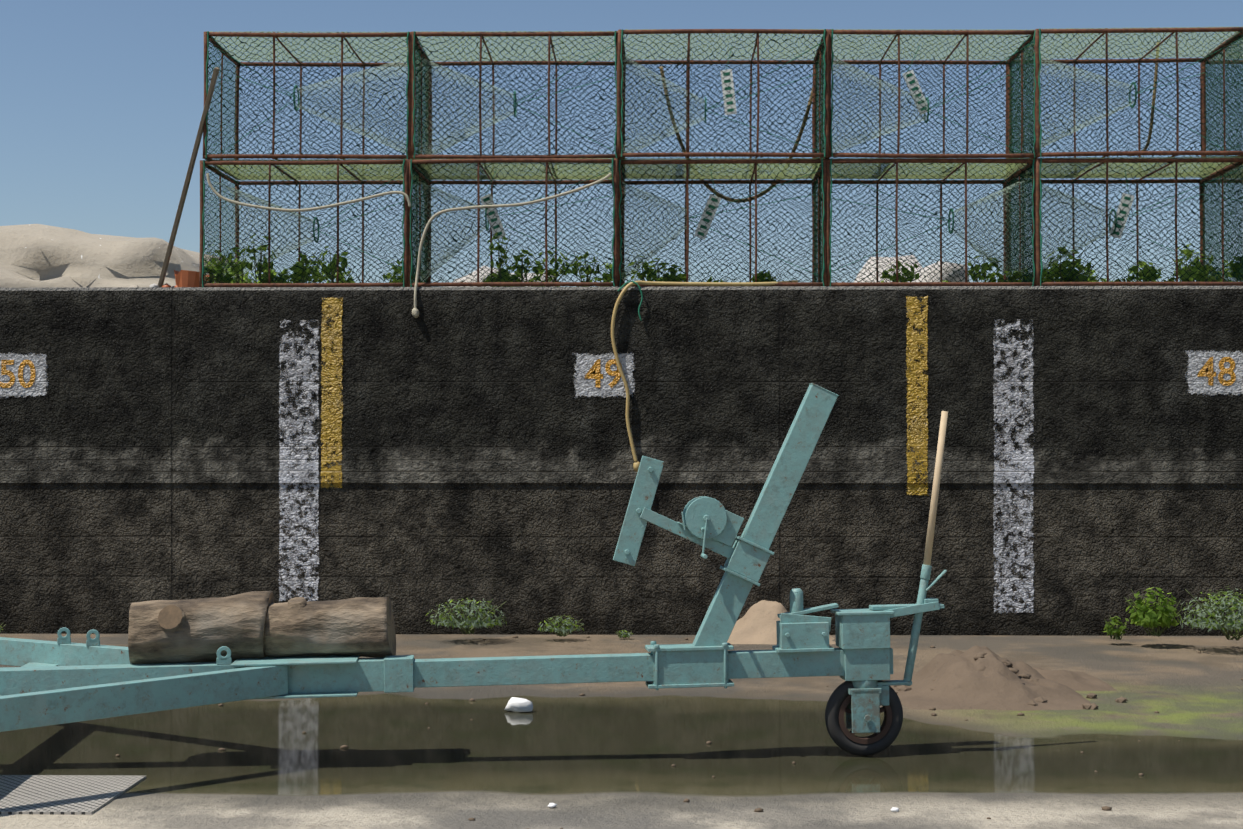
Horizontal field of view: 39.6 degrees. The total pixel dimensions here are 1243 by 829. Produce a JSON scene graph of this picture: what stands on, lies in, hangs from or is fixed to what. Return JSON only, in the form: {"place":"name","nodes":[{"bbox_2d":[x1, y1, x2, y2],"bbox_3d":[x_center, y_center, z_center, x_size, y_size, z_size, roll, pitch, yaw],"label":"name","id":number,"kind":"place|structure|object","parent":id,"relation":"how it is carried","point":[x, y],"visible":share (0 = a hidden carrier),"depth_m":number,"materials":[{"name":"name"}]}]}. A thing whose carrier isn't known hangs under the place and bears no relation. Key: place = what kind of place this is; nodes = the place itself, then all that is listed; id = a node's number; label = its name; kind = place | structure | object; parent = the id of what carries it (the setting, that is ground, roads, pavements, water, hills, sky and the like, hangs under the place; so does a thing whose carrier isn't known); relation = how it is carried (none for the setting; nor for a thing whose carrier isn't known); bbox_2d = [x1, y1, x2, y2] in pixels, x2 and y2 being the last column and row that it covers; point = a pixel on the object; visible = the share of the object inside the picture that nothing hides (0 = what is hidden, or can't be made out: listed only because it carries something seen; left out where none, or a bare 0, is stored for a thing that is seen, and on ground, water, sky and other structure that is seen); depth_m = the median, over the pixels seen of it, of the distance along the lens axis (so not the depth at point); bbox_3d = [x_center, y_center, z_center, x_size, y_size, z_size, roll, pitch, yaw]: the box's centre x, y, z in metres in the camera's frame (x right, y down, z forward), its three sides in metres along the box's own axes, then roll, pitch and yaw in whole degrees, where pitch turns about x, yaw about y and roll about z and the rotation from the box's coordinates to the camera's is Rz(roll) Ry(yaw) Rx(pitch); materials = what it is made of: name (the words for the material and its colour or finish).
{"place":"outdoors","nodes":[
{"label":"outdoors","id":0,"kind":"place"},
{"bbox_2d":[0,634,1242,828],"bbox_3d":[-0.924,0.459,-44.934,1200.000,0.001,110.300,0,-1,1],"label":"ground","id":1,"kind":"structure","parent":0,"point":[603,755],"depth_m":6.13,"materials":[{"name":"brown soil"}]},
{"bbox_2d":[0,775,145,814],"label":"drain grate","id":2,"kind":"object","parent":1,"relation":"on","point":[58,794],"visible":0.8,"depth_m":5.43,"materials":[{"name":"grey metal"}]},
{"bbox_2d":[0,383,946,732],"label":"boat trailer","id":3,"kind":"object","parent":1,"relation":"on","point":[58,681],"visible":0.98,"depth_m":6.03,"materials":[{"name":"teal paint"}]},
{"bbox_2d":[128,591,273,663],"bbox_3d":[-1.456,0.744,5.994,0.484,0.245,0.253,-1,-1,-8],"label":"log","id":4,"kind":"object","parent":3,"relation":"on","point":[186,630],"visible":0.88,"depth_m":5.91,"materials":[{"name":"brown wood"}]},
{"bbox_2d":[263,597,395,657],"bbox_3d":[-1.017,0.746,6.042,0.442,0.222,0.221,-1,-1,-3],"label":"log","id":5,"kind":"object","parent":3,"relation":"on","point":[302,626],"visible":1,"depth_m":5.95,"materials":[{"name":"brown wood"}]},
{"bbox_2d":[825,680,902,755],"bbox_3d":[0.859,1.067,6.110,0.282,0.282,0.056,-1,-1,-5],"label":"jockey wheel","id":6,"kind":"object","parent":3,"relation":"attached to","point":[845,739],"visible":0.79,"depth_m":6.09,"materials":[{"name":"rubber"}]},
{"bbox_2d":[923,411,947,565],"bbox_3d":[1.116,0.277,6.144,0.096,0.580,0.026,0,-1,-5],"label":"wooden handle","id":7,"kind":"object","parent":3,"relation":"attached to","point":[934,496],"visible":0.91,"depth_m":6.13,"materials":[{"name":"brown wood"}]},
{"bbox_2d":[0,286,1242,635],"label":"quay wall","id":8,"kind":"structure","parent":1,"relation":"on","point":[486,454],"depth_m":9.91,"materials":[{"name":"concrete"}]},
{"bbox_2d":[0,359,35,387],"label":"painted number","id":9,"kind":"object","parent":8,"relation":"attached to","point":[9,373],"visible":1,"depth_m":9.97,"materials":[{"name":"paint"}]},
{"bbox_2d":[0,352,48,398],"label":"number patch","id":10,"kind":"object","parent":8,"relation":"attached to","point":[36,388],"visible":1,"depth_m":9.97,"materials":[{"name":"white paint"}]},
{"bbox_2d":[150,283,177,286],"bbox_3d":[-2.685,-0.750,10.273,0.218,0.061,0.139,0,-1,1],"label":"quay rubble","id":11,"kind":"object","parent":8,"relation":"on","point":[156,285],"visible":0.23,"depth_m":10.22,"materials":[{"name":"stone"}]},
{"bbox_2d":[158,67,219,286],"bbox_3d":[-2.548,-1.369,10.134,0.574,1.292,0.067,-1,-1,36],"label":"wooden pole","id":12,"kind":"object","parent":8,"relation":"on","point":[187,180],"visible":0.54,"depth_m":10.11,"materials":[{"name":"brown wood"}]},
{"bbox_2d":[174,270,210,286],"bbox_3d":[-2.550,-0.790,10.275,0.224,0.135,0.230,0,-1,1],"label":"orange tub","id":13,"kind":"object","parent":8,"relation":"on","point":[185,278],"visible":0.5,"depth_m":10.18,"materials":[{"name":"plastic"}]},
{"bbox_2d":[199,159,428,286],"bbox_3d":[-1.831,-1.103,10.427,1.226,0.748,0.839,0,-1,2],"label":"fish trap","id":14,"kind":"object","parent":8,"relation":"on","point":[210,164],"visible":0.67,"depth_m":10.04,"materials":[{"name":"green plastic"}]},
{"bbox_2d":[203,31,428,179],"bbox_3d":[-1.824,-1.851,10.448,1.228,0.748,0.840,0,-1,1],"label":"fish trap","id":15,"kind":"object","parent":14,"relation":"on","point":[209,36],"visible":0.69,"depth_m":10.23,"materials":[{"name":"green plastic"}]},
{"bbox_2d":[408,158,617,286],"bbox_3d":[-0.622,-1.104,10.397,1.230,0.748,0.839,0,-1,1],"label":"fish trap","id":16,"kind":"object","parent":8,"relation":"on","point":[491,215],"visible":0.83,"depth_m":10.01,"materials":[{"name":"green plastic"}]},
{"bbox_2d":[206,173,611,317],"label":"cage ropes","id":17,"kind":"object","parent":16,"relation":"hanging from","point":[415,312],"visible":1,"depth_m":9.97,"materials":[{"name":"beige fabric"}]},
{"bbox_2d":[411,31,621,179],"bbox_3d":[-0.613,-1.851,10.433,1.232,0.748,0.835,0,-1,1],"label":"fish trap","id":18,"kind":"object","parent":16,"relation":"on","point":[481,36],"visible":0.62,"depth_m":10.22,"materials":[{"name":"green plastic"}]},
{"bbox_2d":[572,352,634,397],"bbox_3d":[-0.101,-0.227,9.915,0.370,0.270,0.001,0,-1,1],"label":"number patch","id":19,"kind":"object","parent":8,"relation":"attached to","point":[584,364],"visible":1,"depth_m":9.91,"materials":[{"name":"white paint"}]},
{"bbox_2d":[585,359,621,387],"bbox_3d":[-0.104,-0.235,9.912,0.216,0.167,0.001,0,-1,1],"label":"painted number","id":20,"kind":"object","parent":8,"relation":"attached to","point":[594,373],"visible":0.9,"depth_m":9.91,"materials":[{"name":"paint"}]},
{"bbox_2d":[278,296,1034,612],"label":"painted stripes","id":21,"kind":"object","parent":8,"relation":"attached to","point":[333,404],"visible":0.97,"depth_m":9.89,"materials":[{"name":"white paint"}]},
{"bbox_2d":[611,280,797,471],"bbox_3d":[0.481,-0.183,9.955,1.094,1.198,0.076,0,-1,-8],"label":"rope","id":22,"kind":"object","parent":8,"relation":"attached to","point":[636,463],"visible":0.85,"depth_m":9.90,"materials":[{"name":"beige fabric"}]},
{"bbox_2d":[618,158,826,286],"bbox_3d":[0.592,-1.103,10.408,1.229,0.748,0.833,0,-1,2],"label":"fish trap","id":23,"kind":"object","parent":8,"relation":"on","point":[712,203],"visible":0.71,"depth_m":10.03,"materials":[{"name":"green plastic"}]},
{"bbox_2d":[617,29,829,178],"bbox_3d":[0.599,-1.852,10.391,1.233,0.748,0.840,0,-1,2],"label":"fish trap","id":24,"kind":"object","parent":23,"relation":"on","point":[727,88],"visible":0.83,"depth_m":10.14,"materials":[{"name":"green plastic"}]},
{"bbox_2d":[659,42,1158,202],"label":"ropes","id":25,"kind":"object","parent":23,"relation":"attached to","point":[802,130],"depth_m":10.85,"materials":[{"name":"black fabric"}]},
{"bbox_2d":[813,158,1035,285],"bbox_3d":[1.798,-1.104,10.394,1.228,0.748,0.838,0,-1,0],"label":"fish trap","id":26,"kind":"object","parent":8,"relation":"on","point":[1031,163],"visible":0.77,"depth_m":10.00,"materials":[{"name":"green plastic"}]},
{"bbox_2d":[816,29,1038,178],"bbox_3d":[1.807,-1.852,10.393,1.227,0.748,0.838,0,-1,1],"label":"fish trap","id":27,"kind":"object","parent":26,"relation":"on","point":[917,95],"visible":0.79,"depth_m":10.19,"materials":[{"name":"green plastic"}]},
{"bbox_2d":[1007,157,1242,285],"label":"fish trap","id":28,"kind":"object","parent":8,"relation":"on","point":[1121,216],"visible":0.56,"depth_m":9.97,"materials":[{"name":"green plastic"}]},
{"bbox_2d":[1008,26,1242,178],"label":"fish trap","id":29,"kind":"object","parent":28,"relation":"on","point":[1040,61],"visible":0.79,"depth_m":10.15,"materials":[{"name":"green plastic"}]},
{"bbox_2d":[1185,350,1242,395],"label":"number patch","id":30,"kind":"object","parent":8,"relation":"attached to","point":[1197,360],"visible":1,"depth_m":9.86,"materials":[{"name":"white paint"}]},
{"bbox_2d":[1197,357,1235,385],"bbox_3d":[3.397,-0.247,9.854,0.218,0.166,0.001,0,-1,1],"label":"painted number","id":31,"kind":"object","parent":8,"relation":"attached to","point":[1206,370],"visible":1,"depth_m":9.85,"materials":[{"name":"paint"}]},
{"bbox_2d":[1203,162,1242,281],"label":"fish trap","id":32,"kind":"object","parent":8,"relation":"on","point":[1228,217],"depth_m":10.39,"materials":[{"name":"green plastic"}]},
{"bbox_2d":[1200,35,1242,178],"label":"fish trap","id":33,"kind":"object","parent":32,"relation":"on","point":[1236,54],"depth_m":10.51,"materials":[{"name":"green plastic"}]},
{"bbox_2d":[0,586,1242,640],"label":"shrubs","id":34,"kind":"object","parent":1,"relation":"on","point":[1151,618],"depth_m":9.30,"materials":[{"name":"green plant"}]},
{"bbox_2d":[115,636,1242,828],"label":"pebbles","id":35,"kind":"object","parent":1,"relation":"on","point":[1105,808],"visible":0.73,"depth_m":6.26,"materials":[{"name":"grey stone"}]},
{"bbox_2d":[504,697,898,811],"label":"litter","id":36,"kind":"object","parent":1,"relation":"on","point":[515,704],"visible":0.98,"depth_m":7.07,"materials":[{"name":"white plastic"}]},
{"bbox_2d":[727,600,835,643],"bbox_3d":[0.846,1.156,9.690,0.750,0.228,0.550,0,-1,1],"label":"boulder","id":37,"kind":"object","parent":1,"relation":"on","point":[755,623],"visible":0.46,"depth_m":9.58,"materials":[{"name":"beige stone"}]},
{"bbox_2d":[890,645,1126,710],"bbox_3d":[1.706,1.142,7.737,1.105,0.205,1.325,0,-1,1],"label":"dirt mound","id":38,"kind":"object","parent":1,"relation":"on","point":[979,677],"visible":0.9,"depth_m":7.47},
{"bbox_2d":[0,0,1242,286],"label":"sky","id":39,"kind":"structure","parent":0,"point":[102,101],"materials":[{"name":"blue"}]},
{"label":"quay ground","id":40,"kind":"structure","parent":0,"visible":0},
{"bbox_2d":[0,224,252,287],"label":"breakwater boulder","id":41,"kind":"object","parent":40,"relation":"on","point":[38,256],"visible":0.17,"depth_m":12.37,"materials":[{"name":"beige stone"}]},
{"bbox_2d":[450,255,968,286],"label":"pale rocks","id":42,"kind":"object","parent":40,"relation":"on","point":[957,279],"depth_m":11.81,"materials":[{"name":"white stone"}]},
{"bbox_2d":[204,232,1242,286],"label":"quay weeds","id":43,"kind":"object","parent":40,"relation":"on","point":[1145,270],"depth_m":10.34,"materials":[{"name":"green plant"}]}
]}

